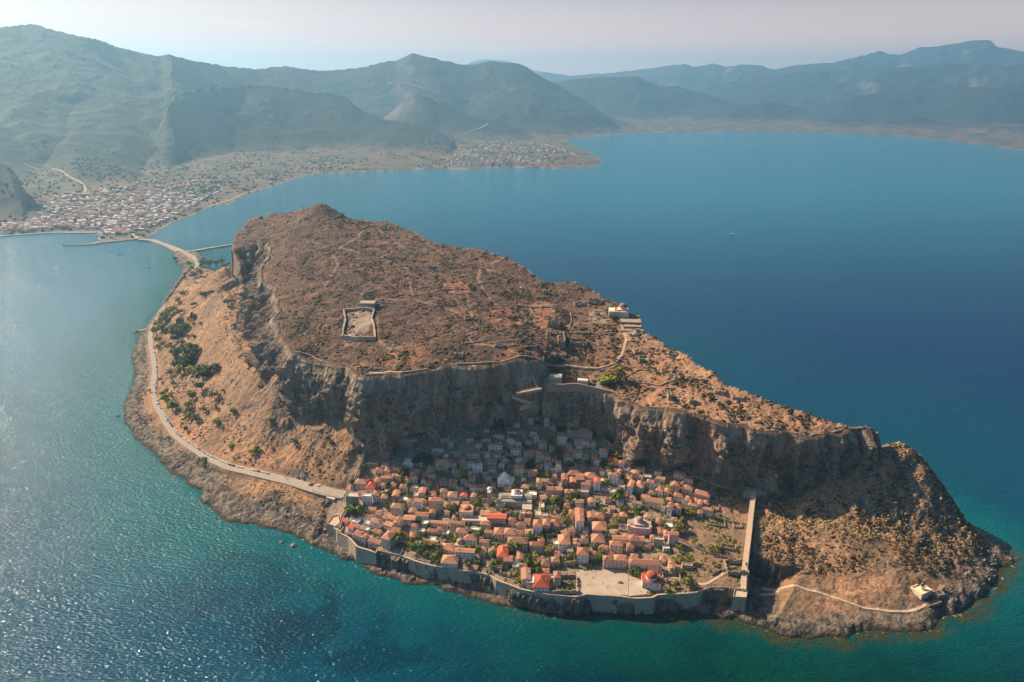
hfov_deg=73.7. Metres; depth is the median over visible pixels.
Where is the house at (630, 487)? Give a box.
[627,480,635,496]
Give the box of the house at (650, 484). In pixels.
[646,479,655,490]
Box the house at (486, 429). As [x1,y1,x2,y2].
[484,426,489,433]
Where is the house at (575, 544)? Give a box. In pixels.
[572,538,580,548]
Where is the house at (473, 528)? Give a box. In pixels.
[470,526,480,532]
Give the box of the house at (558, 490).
[554,486,562,495]
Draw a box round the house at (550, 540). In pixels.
[547,536,557,542]
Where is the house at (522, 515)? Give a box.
[520,511,524,519]
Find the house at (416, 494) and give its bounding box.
[414,492,418,498]
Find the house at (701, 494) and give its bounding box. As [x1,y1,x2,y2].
[693,489,710,501]
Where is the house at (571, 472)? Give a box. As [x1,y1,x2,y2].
[567,470,580,476]
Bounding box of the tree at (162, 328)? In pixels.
[159,325,167,332]
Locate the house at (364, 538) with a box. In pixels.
[360,533,368,547]
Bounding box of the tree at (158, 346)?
[155,343,161,349]
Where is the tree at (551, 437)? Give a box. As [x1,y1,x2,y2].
[546,434,555,442]
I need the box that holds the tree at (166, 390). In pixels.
[158,388,168,394]
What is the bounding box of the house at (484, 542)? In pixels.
[479,539,489,548]
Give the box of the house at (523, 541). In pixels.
[507,537,527,551]
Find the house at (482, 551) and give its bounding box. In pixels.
[479,546,486,556]
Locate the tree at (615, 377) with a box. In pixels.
[610,375,617,381]
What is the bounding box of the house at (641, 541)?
[639,536,644,546]
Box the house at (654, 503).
[645,496,663,509]
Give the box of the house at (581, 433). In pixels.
[575,428,592,439]
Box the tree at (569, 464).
[565,460,574,466]
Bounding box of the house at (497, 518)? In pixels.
[487,513,506,523]
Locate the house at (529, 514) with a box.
[526,510,532,517]
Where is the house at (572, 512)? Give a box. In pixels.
[568,509,574,517]
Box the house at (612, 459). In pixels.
[608,457,618,465]
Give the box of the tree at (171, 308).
[167,304,176,313]
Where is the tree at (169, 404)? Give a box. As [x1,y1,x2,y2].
[166,399,177,411]
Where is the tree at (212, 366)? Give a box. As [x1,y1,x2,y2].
[210,363,219,372]
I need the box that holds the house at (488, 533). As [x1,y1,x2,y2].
[484,528,492,538]
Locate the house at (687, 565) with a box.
[682,562,692,569]
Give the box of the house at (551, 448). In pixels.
[549,444,556,452]
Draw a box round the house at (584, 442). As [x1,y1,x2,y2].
[579,439,588,446]
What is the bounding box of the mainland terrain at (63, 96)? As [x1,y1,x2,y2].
[0,24,1023,239]
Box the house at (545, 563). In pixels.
[541,559,550,569]
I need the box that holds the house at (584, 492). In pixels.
[578,489,588,496]
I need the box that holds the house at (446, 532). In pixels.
[443,530,449,537]
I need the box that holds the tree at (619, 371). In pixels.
[611,364,627,379]
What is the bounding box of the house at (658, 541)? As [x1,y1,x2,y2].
[653,536,663,546]
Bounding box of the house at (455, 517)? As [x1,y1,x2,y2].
[452,514,458,520]
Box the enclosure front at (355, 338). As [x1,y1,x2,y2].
[342,335,375,340]
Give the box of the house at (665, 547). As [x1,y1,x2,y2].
[662,544,669,552]
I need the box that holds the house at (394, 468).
[390,464,404,471]
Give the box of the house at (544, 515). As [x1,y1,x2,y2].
[541,513,547,519]
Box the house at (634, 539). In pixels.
[627,534,639,547]
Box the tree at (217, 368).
[213,363,221,371]
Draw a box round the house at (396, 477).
[391,473,401,480]
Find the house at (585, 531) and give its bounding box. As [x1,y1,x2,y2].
[582,526,587,534]
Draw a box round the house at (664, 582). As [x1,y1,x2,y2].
[661,577,666,584]
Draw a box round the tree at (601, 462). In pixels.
[599,460,607,467]
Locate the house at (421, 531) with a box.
[418,528,425,535]
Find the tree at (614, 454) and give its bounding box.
[609,449,622,458]
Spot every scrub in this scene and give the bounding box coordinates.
[133,266,999,586]
[233,203,870,434]
[755,441,992,562]
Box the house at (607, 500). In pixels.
[604,497,611,503]
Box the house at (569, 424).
[566,422,574,429]
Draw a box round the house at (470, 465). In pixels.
[468,461,474,469]
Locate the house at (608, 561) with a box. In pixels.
[602,555,614,567]
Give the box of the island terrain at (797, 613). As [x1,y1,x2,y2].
[123,203,1014,639]
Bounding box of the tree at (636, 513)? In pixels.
[634,508,640,515]
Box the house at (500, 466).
[498,463,503,469]
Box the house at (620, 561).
[614,554,627,568]
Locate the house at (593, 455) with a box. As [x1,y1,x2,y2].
[591,453,597,459]
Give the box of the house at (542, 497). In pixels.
[540,494,545,502]
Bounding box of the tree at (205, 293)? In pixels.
[201,291,209,298]
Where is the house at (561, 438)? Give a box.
[557,432,566,445]
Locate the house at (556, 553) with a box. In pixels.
[554,551,559,556]
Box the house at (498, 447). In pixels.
[488,442,502,451]
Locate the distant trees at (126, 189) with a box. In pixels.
[0,66,765,238]
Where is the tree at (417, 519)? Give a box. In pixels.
[411,517,420,523]
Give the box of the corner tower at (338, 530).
[333,523,343,538]
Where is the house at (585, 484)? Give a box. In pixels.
[581,480,590,490]
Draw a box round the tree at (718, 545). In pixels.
[714,543,723,549]
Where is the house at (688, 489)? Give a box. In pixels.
[682,484,693,494]
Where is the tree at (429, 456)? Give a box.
[423,453,432,463]
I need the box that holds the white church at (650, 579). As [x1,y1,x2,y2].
[641,570,661,590]
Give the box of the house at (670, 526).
[663,522,672,529]
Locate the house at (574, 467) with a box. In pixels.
[569,463,576,469]
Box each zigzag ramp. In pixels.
[512,395,531,410]
[516,387,541,395]
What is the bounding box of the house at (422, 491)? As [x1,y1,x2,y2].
[418,487,426,497]
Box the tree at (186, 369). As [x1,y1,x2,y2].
[184,366,195,374]
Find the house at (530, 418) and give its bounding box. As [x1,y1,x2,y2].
[527,415,539,424]
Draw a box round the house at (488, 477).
[485,473,491,482]
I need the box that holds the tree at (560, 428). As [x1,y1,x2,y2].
[556,425,564,430]
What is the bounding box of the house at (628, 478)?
[624,475,632,482]
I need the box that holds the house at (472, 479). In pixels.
[469,476,475,483]
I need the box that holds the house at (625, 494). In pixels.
[622,491,628,498]
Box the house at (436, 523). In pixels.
[430,520,448,528]
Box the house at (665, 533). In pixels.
[663,529,667,540]
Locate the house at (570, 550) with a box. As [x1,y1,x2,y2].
[567,546,572,555]
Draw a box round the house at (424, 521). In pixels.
[421,518,430,527]
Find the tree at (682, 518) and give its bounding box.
[675,517,684,524]
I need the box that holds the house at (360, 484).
[354,479,368,489]
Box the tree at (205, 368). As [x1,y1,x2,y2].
[203,365,211,375]
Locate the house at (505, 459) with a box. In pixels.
[501,455,509,463]
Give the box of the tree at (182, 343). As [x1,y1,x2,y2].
[179,339,189,345]
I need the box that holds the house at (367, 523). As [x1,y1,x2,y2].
[364,520,369,526]
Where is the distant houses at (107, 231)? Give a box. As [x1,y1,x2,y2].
[0,119,722,234]
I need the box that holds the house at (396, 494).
[391,489,400,501]
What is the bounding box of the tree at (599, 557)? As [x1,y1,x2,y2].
[594,554,601,560]
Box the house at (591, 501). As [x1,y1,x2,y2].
[587,497,595,506]
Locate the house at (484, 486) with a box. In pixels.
[482,483,487,490]
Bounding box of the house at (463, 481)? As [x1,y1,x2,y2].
[460,478,466,484]
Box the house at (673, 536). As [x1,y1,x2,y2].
[668,531,678,545]
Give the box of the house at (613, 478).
[608,472,618,484]
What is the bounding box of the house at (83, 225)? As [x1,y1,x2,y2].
[80,224,88,228]
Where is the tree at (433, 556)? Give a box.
[429,552,437,561]
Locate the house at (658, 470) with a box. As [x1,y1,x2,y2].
[654,467,662,475]
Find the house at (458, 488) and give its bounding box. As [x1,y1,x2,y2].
[455,486,462,493]
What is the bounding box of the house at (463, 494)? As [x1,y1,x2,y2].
[460,490,467,499]
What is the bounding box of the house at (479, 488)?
[477,484,481,491]
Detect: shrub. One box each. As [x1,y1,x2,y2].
[248,445,260,452]
[599,373,618,382]
[607,523,614,528]
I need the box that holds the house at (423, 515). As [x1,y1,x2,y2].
[414,511,428,521]
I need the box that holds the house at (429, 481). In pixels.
[426,478,432,486]
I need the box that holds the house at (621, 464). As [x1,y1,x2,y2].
[619,460,624,468]
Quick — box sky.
[0,0,1023,75]
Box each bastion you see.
[327,514,339,535]
[731,589,747,610]
[742,487,768,497]
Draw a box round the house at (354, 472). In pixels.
[352,470,360,478]
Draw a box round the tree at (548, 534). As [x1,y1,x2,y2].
[546,530,552,538]
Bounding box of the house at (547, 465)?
[544,462,551,468]
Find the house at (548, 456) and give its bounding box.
[545,452,551,461]
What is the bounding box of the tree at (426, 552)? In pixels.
[423,550,433,555]
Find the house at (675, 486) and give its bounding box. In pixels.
[672,481,679,492]
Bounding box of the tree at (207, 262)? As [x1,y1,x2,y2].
[204,259,211,267]
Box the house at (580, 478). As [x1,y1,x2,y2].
[575,473,584,487]
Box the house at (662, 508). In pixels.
[660,504,664,512]
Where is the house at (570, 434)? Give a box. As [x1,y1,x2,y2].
[566,430,575,439]
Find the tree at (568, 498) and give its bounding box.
[565,495,572,501]
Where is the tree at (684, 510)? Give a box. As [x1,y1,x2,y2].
[682,507,689,513]
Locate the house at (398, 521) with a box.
[393,516,402,526]
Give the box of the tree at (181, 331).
[178,327,187,335]
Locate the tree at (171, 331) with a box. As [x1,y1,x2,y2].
[168,328,174,335]
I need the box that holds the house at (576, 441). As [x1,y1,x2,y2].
[574,438,578,446]
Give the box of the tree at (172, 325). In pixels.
[168,323,176,328]
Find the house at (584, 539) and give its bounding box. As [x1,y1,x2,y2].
[581,535,588,543]
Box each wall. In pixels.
[297,351,348,364]
[334,290,371,294]
[335,527,357,559]
[338,369,365,528]
[356,546,475,583]
[364,355,542,375]
[436,293,467,294]
[476,571,586,605]
[490,340,537,344]
[494,344,539,352]
[500,305,554,307]
[502,490,546,493]
[544,362,615,369]
[546,383,564,391]
[565,383,614,393]
[587,592,684,614]
[589,492,631,502]
[622,379,675,385]
[628,369,655,374]
[678,537,739,559]
[684,586,739,608]
[695,514,739,523]
[708,386,731,407]
[712,566,735,575]
[740,492,755,591]
[746,422,874,435]
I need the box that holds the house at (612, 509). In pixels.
[609,505,615,514]
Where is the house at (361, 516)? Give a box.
[358,513,366,519]
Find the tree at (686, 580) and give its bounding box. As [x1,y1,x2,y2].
[681,575,693,585]
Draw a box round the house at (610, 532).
[607,529,616,535]
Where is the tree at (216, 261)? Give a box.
[212,259,218,267]
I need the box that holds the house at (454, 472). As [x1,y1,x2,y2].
[451,468,459,477]
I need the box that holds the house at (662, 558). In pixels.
[659,555,665,564]
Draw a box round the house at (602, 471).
[599,467,604,475]
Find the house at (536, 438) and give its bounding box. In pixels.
[533,433,538,443]
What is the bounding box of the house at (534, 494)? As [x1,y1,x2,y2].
[528,491,536,498]
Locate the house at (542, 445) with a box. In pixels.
[538,440,546,450]
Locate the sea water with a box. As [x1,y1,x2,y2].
[0,132,1023,681]
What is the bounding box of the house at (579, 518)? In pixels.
[575,507,584,531]
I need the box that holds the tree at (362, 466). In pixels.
[359,464,366,470]
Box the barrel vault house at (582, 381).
[577,378,587,384]
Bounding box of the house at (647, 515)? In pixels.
[643,512,650,519]
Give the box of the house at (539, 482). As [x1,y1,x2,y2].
[536,478,541,488]
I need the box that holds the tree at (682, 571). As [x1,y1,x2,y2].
[677,568,686,574]
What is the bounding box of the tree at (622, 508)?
[618,505,625,511]
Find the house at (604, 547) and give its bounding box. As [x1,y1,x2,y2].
[598,544,607,554]
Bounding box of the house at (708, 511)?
[702,506,713,515]
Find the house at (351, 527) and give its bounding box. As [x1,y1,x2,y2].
[347,522,356,531]
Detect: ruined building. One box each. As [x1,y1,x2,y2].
[365,459,379,465]
[490,561,503,570]
[499,567,512,577]
[508,460,517,468]
[549,574,578,594]
[564,554,574,565]
[590,464,598,470]
[598,500,617,506]
[661,571,680,583]
[684,528,691,533]
[706,520,725,527]
[720,543,735,551]
[723,558,748,576]
[730,516,742,527]
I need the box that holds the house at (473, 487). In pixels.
[469,484,476,491]
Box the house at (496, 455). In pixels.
[492,452,500,459]
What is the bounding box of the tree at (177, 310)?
[174,308,185,314]
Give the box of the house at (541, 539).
[537,534,544,541]
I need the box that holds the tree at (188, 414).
[183,412,192,419]
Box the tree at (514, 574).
[508,570,518,578]
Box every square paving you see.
[576,569,627,595]
[629,574,640,579]
[629,580,651,596]
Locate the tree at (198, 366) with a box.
[195,363,204,371]
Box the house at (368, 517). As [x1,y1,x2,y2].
[364,514,374,520]
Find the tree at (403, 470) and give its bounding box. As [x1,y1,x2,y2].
[397,467,406,476]
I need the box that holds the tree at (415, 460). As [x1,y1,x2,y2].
[411,456,421,465]
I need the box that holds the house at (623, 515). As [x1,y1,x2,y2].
[619,512,627,520]
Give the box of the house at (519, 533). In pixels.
[516,530,522,536]
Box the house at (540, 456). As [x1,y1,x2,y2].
[535,451,544,462]
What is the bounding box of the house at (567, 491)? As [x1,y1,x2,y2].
[564,489,570,497]
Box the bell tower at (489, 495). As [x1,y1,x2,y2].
[487,487,491,504]
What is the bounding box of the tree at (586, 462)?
[583,459,591,465]
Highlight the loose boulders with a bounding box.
[126,214,1012,583]
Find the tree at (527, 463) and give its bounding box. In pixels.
[524,459,534,468]
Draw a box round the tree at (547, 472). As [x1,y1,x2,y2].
[544,469,550,476]
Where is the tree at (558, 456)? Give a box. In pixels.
[556,454,562,460]
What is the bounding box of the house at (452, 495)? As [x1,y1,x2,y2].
[447,491,457,502]
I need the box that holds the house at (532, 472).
[525,469,536,477]
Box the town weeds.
[339,426,747,596]
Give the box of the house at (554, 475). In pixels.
[551,472,557,478]
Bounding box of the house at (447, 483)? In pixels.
[445,478,448,487]
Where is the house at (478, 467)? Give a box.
[473,463,482,473]
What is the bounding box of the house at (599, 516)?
[595,512,604,521]
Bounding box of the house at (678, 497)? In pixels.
[674,492,683,501]
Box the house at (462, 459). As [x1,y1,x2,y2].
[459,456,465,466]
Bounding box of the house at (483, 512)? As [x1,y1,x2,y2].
[480,510,489,515]
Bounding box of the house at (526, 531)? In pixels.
[524,529,532,538]
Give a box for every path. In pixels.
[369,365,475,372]
[545,323,627,367]
[655,463,723,488]
[661,565,736,585]
[760,587,780,595]
[762,584,926,612]
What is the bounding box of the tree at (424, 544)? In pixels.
[418,539,429,549]
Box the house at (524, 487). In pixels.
[521,484,529,490]
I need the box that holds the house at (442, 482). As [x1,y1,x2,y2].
[440,477,445,487]
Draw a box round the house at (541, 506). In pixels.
[539,502,543,510]
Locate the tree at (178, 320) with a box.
[175,316,184,323]
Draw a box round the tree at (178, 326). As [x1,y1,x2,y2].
[174,321,185,329]
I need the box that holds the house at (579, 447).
[576,445,582,451]
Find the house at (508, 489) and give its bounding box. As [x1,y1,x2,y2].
[504,486,511,492]
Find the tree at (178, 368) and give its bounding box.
[173,365,184,374]
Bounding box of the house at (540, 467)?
[536,464,542,470]
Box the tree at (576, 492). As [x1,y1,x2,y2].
[570,490,580,498]
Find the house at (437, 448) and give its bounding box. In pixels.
[431,445,443,452]
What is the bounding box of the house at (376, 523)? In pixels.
[370,517,383,528]
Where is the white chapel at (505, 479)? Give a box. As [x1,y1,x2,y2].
[497,472,513,486]
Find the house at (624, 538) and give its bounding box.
[612,535,627,544]
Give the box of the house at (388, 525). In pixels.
[383,521,392,530]
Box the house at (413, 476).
[409,472,418,484]
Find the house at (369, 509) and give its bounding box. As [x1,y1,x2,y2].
[364,506,376,513]
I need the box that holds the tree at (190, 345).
[185,342,196,348]
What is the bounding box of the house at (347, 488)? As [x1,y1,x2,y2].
[346,485,354,492]
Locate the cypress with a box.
[501,419,504,430]
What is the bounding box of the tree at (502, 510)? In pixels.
[500,508,509,512]
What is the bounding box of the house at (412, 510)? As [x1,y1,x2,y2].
[408,507,417,514]
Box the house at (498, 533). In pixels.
[493,527,503,539]
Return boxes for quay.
[0,232,95,236]
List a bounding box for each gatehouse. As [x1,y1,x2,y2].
[346,491,359,510]
[549,374,561,383]
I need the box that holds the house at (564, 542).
[557,534,570,551]
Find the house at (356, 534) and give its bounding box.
[352,530,366,545]
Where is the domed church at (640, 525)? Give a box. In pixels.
[618,516,651,534]
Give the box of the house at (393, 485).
[390,482,397,489]
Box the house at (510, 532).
[504,528,516,539]
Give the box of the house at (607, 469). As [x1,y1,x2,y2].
[605,466,611,475]
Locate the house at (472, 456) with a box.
[466,453,479,460]
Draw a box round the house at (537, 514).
[535,510,540,518]
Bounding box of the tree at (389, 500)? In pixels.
[384,497,392,505]
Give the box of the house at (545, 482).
[542,478,549,486]
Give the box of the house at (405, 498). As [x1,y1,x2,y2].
[399,496,408,503]
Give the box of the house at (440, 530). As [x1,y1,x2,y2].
[437,527,444,534]
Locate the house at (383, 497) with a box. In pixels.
[380,494,388,503]
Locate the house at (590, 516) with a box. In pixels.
[587,511,594,522]
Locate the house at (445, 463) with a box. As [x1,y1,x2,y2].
[435,459,450,470]
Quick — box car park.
[312,486,345,497]
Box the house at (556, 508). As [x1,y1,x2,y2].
[554,504,559,510]
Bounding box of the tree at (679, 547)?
[675,544,683,551]
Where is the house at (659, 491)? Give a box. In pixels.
[655,486,664,496]
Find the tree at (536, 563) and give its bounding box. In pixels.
[533,559,541,565]
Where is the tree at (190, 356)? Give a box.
[182,354,193,363]
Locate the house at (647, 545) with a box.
[644,542,651,549]
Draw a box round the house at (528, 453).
[523,450,533,458]
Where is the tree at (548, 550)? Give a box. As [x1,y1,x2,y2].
[544,547,553,552]
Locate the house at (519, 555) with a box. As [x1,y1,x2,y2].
[516,550,523,562]
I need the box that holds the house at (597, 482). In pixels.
[594,477,600,490]
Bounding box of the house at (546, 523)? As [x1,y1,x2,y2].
[542,518,550,531]
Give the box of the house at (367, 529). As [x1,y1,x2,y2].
[363,526,370,532]
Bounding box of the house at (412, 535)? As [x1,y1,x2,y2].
[409,532,416,541]
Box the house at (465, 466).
[463,463,467,470]
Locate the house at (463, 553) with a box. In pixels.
[454,547,474,560]
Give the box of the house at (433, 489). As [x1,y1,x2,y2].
[430,487,436,495]
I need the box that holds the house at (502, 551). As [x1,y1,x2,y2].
[497,545,508,562]
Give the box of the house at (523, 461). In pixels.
[521,458,527,464]
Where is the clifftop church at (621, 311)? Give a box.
[609,303,628,317]
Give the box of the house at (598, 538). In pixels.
[590,533,604,547]
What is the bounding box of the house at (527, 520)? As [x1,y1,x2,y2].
[524,518,530,525]
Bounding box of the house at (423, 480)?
[421,476,426,484]
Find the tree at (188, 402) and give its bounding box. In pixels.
[183,399,192,405]
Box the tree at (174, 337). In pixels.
[170,334,177,341]
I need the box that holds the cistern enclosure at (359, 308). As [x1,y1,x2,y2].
[342,307,375,337]
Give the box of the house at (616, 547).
[609,541,622,554]
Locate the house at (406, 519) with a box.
[402,515,416,525]
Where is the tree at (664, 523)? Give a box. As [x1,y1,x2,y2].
[660,520,667,528]
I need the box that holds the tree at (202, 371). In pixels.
[200,369,209,377]
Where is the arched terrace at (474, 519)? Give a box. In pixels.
[462,515,489,524]
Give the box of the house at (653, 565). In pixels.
[628,558,662,573]
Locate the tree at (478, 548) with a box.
[474,544,481,554]
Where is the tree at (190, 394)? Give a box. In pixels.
[186,391,195,398]
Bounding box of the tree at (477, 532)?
[472,529,482,538]
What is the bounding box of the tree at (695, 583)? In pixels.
[691,577,697,585]
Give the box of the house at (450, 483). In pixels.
[449,479,452,487]
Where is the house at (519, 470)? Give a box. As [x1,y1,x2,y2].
[514,465,524,476]
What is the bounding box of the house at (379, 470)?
[375,467,383,474]
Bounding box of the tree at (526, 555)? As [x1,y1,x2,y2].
[523,553,531,560]
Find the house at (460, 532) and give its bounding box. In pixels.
[455,527,468,538]
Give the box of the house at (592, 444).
[589,440,595,447]
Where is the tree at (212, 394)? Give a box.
[207,390,220,399]
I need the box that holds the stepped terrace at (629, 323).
[620,318,643,331]
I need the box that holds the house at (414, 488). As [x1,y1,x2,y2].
[409,485,418,491]
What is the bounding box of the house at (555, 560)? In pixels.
[551,556,559,566]
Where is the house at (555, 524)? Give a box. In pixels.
[550,519,559,531]
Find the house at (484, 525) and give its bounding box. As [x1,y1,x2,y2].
[479,521,491,529]
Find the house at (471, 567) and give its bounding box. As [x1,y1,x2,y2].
[467,564,478,571]
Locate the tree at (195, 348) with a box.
[192,344,201,352]
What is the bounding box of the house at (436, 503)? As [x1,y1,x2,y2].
[428,497,443,510]
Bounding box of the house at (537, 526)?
[533,519,542,534]
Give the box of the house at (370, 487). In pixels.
[365,481,375,492]
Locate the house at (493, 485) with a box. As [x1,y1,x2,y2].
[490,481,495,488]
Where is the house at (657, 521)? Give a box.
[655,518,662,526]
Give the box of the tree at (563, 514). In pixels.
[560,510,569,518]
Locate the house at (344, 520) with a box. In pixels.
[341,517,348,524]
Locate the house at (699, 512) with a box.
[697,509,702,517]
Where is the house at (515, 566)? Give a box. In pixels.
[512,561,519,569]
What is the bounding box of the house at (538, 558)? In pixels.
[535,556,544,562]
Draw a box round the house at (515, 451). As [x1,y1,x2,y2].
[510,447,520,455]
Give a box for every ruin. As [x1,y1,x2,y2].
[370,365,387,369]
[390,348,402,352]
[443,287,460,290]
[454,352,463,357]
[464,315,472,320]
[495,343,504,347]
[507,314,514,318]
[546,331,564,344]
[547,316,559,327]
[558,335,565,348]
[570,331,589,333]
[570,337,587,346]
[573,301,584,306]
[588,298,601,304]
[624,395,635,401]
[633,349,641,353]
[638,355,648,361]
[666,389,672,400]
[668,350,676,355]
[688,397,696,403]
[692,375,706,380]
[715,387,725,395]
[732,394,744,401]
[925,600,941,606]
[932,588,945,598]
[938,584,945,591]
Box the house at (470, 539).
[463,534,477,545]
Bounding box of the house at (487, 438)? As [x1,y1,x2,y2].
[481,435,491,442]
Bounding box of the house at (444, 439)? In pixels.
[440,435,450,442]
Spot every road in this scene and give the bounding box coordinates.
[23,163,138,238]
[143,239,179,250]
[148,250,345,498]
[210,190,256,205]
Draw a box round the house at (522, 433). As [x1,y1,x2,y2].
[518,430,527,437]
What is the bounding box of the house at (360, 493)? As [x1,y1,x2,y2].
[358,491,365,498]
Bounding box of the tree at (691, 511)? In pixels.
[688,508,694,514]
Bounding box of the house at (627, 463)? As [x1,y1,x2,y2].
[621,458,635,466]
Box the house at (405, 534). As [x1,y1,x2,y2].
[399,532,407,542]
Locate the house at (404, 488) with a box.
[399,484,408,493]
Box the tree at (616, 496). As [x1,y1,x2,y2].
[611,491,621,502]
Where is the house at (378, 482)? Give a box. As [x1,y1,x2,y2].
[374,478,381,486]
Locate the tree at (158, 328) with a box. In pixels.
[154,322,165,332]
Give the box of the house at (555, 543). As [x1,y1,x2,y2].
[553,539,557,548]
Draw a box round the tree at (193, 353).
[188,350,198,358]
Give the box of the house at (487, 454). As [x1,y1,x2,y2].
[485,450,490,457]
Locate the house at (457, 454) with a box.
[454,451,461,457]
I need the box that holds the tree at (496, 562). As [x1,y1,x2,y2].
[492,558,499,564]
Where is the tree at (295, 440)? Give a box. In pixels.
[289,438,297,443]
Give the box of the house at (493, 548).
[491,546,496,554]
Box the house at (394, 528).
[390,526,401,536]
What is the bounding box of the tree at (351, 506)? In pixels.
[344,502,361,515]
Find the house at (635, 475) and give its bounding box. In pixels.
[632,469,638,479]
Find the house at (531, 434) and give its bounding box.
[529,431,536,437]
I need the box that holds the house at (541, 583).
[532,574,548,592]
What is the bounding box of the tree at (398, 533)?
[392,530,406,542]
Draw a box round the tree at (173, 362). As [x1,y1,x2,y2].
[169,359,178,366]
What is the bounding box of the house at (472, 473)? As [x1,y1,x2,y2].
[467,470,477,477]
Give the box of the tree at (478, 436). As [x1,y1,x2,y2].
[475,434,483,439]
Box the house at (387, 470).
[384,466,390,475]
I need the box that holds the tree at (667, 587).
[662,584,670,592]
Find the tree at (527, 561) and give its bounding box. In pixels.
[524,559,532,566]
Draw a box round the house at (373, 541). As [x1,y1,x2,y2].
[367,537,380,549]
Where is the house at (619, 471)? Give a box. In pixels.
[617,469,622,478]
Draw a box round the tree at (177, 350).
[174,344,186,353]
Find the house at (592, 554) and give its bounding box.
[589,551,596,559]
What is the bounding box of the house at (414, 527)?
[411,523,419,533]
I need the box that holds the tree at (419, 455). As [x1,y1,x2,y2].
[415,453,424,459]
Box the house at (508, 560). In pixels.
[503,555,512,566]
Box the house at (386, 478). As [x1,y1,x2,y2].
[380,475,392,481]
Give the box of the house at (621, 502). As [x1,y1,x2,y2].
[617,499,623,505]
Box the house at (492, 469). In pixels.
[488,465,496,473]
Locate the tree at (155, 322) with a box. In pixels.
[151,319,163,324]
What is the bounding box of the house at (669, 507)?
[666,502,673,518]
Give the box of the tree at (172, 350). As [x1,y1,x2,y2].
[168,347,176,357]
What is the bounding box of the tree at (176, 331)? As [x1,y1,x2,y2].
[173,328,180,336]
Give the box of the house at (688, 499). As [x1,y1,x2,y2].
[684,495,693,505]
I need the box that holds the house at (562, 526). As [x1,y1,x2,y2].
[559,521,565,528]
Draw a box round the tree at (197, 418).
[195,416,202,422]
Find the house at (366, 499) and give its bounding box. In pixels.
[362,493,372,506]
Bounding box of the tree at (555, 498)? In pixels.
[551,496,560,504]
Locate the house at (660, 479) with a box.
[656,475,665,483]
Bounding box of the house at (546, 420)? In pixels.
[544,415,549,426]
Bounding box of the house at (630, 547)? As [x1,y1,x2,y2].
[626,542,634,553]
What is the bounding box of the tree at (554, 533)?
[550,530,559,536]
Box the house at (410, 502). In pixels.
[407,498,413,507]
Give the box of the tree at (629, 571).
[627,567,639,575]
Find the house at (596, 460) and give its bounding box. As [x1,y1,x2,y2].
[593,457,600,466]
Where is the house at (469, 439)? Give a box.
[466,436,473,442]
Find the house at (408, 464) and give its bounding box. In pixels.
[403,458,413,468]
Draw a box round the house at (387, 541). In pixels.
[381,530,396,549]
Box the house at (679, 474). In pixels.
[673,469,685,480]
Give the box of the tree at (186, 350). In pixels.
[179,347,193,355]
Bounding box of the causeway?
[138,239,184,251]
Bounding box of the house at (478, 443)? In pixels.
[475,440,482,447]
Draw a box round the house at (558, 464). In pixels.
[555,458,561,473]
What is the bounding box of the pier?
[187,244,232,251]
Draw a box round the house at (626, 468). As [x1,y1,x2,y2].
[624,465,629,472]
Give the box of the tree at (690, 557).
[686,553,694,561]
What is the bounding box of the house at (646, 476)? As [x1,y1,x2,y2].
[643,474,650,480]
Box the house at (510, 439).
[506,434,515,448]
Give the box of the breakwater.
[62,238,137,245]
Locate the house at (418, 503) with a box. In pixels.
[414,498,422,509]
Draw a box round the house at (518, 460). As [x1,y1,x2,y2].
[516,458,520,464]
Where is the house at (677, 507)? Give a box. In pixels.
[673,503,682,515]
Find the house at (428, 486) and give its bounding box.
[425,484,430,492]
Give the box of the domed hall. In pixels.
[459,504,473,519]
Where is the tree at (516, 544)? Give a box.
[509,539,521,552]
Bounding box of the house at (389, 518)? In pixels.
[382,514,395,521]
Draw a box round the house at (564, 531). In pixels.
[561,528,567,533]
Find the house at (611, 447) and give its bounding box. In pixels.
[607,446,615,451]
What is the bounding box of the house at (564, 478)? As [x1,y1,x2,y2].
[561,473,567,486]
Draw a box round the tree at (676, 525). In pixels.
[673,522,685,529]
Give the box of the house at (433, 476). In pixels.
[428,473,435,479]
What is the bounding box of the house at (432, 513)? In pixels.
[428,509,435,518]
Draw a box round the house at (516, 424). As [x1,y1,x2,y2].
[513,421,519,428]
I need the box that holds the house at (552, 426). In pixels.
[550,423,555,430]
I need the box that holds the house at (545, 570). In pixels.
[542,568,549,574]
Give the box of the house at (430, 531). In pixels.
[427,528,436,534]
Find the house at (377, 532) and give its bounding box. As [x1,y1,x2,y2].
[372,528,382,535]
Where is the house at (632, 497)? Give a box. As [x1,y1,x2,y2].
[629,494,636,500]
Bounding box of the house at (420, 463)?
[414,460,422,466]
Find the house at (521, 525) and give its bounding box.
[516,522,525,529]
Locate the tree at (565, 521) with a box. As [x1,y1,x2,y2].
[561,516,573,523]
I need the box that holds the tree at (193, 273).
[189,271,198,277]
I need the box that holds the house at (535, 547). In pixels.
[529,542,543,552]
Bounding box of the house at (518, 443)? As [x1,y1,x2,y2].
[515,439,521,447]
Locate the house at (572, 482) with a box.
[568,476,576,487]
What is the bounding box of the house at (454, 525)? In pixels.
[450,520,464,531]
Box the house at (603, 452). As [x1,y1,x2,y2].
[599,448,607,458]
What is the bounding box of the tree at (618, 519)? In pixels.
[610,514,621,522]
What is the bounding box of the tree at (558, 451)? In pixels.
[552,447,562,454]
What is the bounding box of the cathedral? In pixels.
[496,489,531,514]
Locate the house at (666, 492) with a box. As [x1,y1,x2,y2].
[664,488,669,496]
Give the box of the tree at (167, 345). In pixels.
[163,342,176,347]
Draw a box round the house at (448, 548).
[441,543,454,552]
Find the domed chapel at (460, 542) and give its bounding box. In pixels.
[455,538,464,547]
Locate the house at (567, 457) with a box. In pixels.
[563,453,572,462]
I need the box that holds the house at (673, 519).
[671,516,678,523]
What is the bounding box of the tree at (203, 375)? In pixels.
[194,371,208,379]

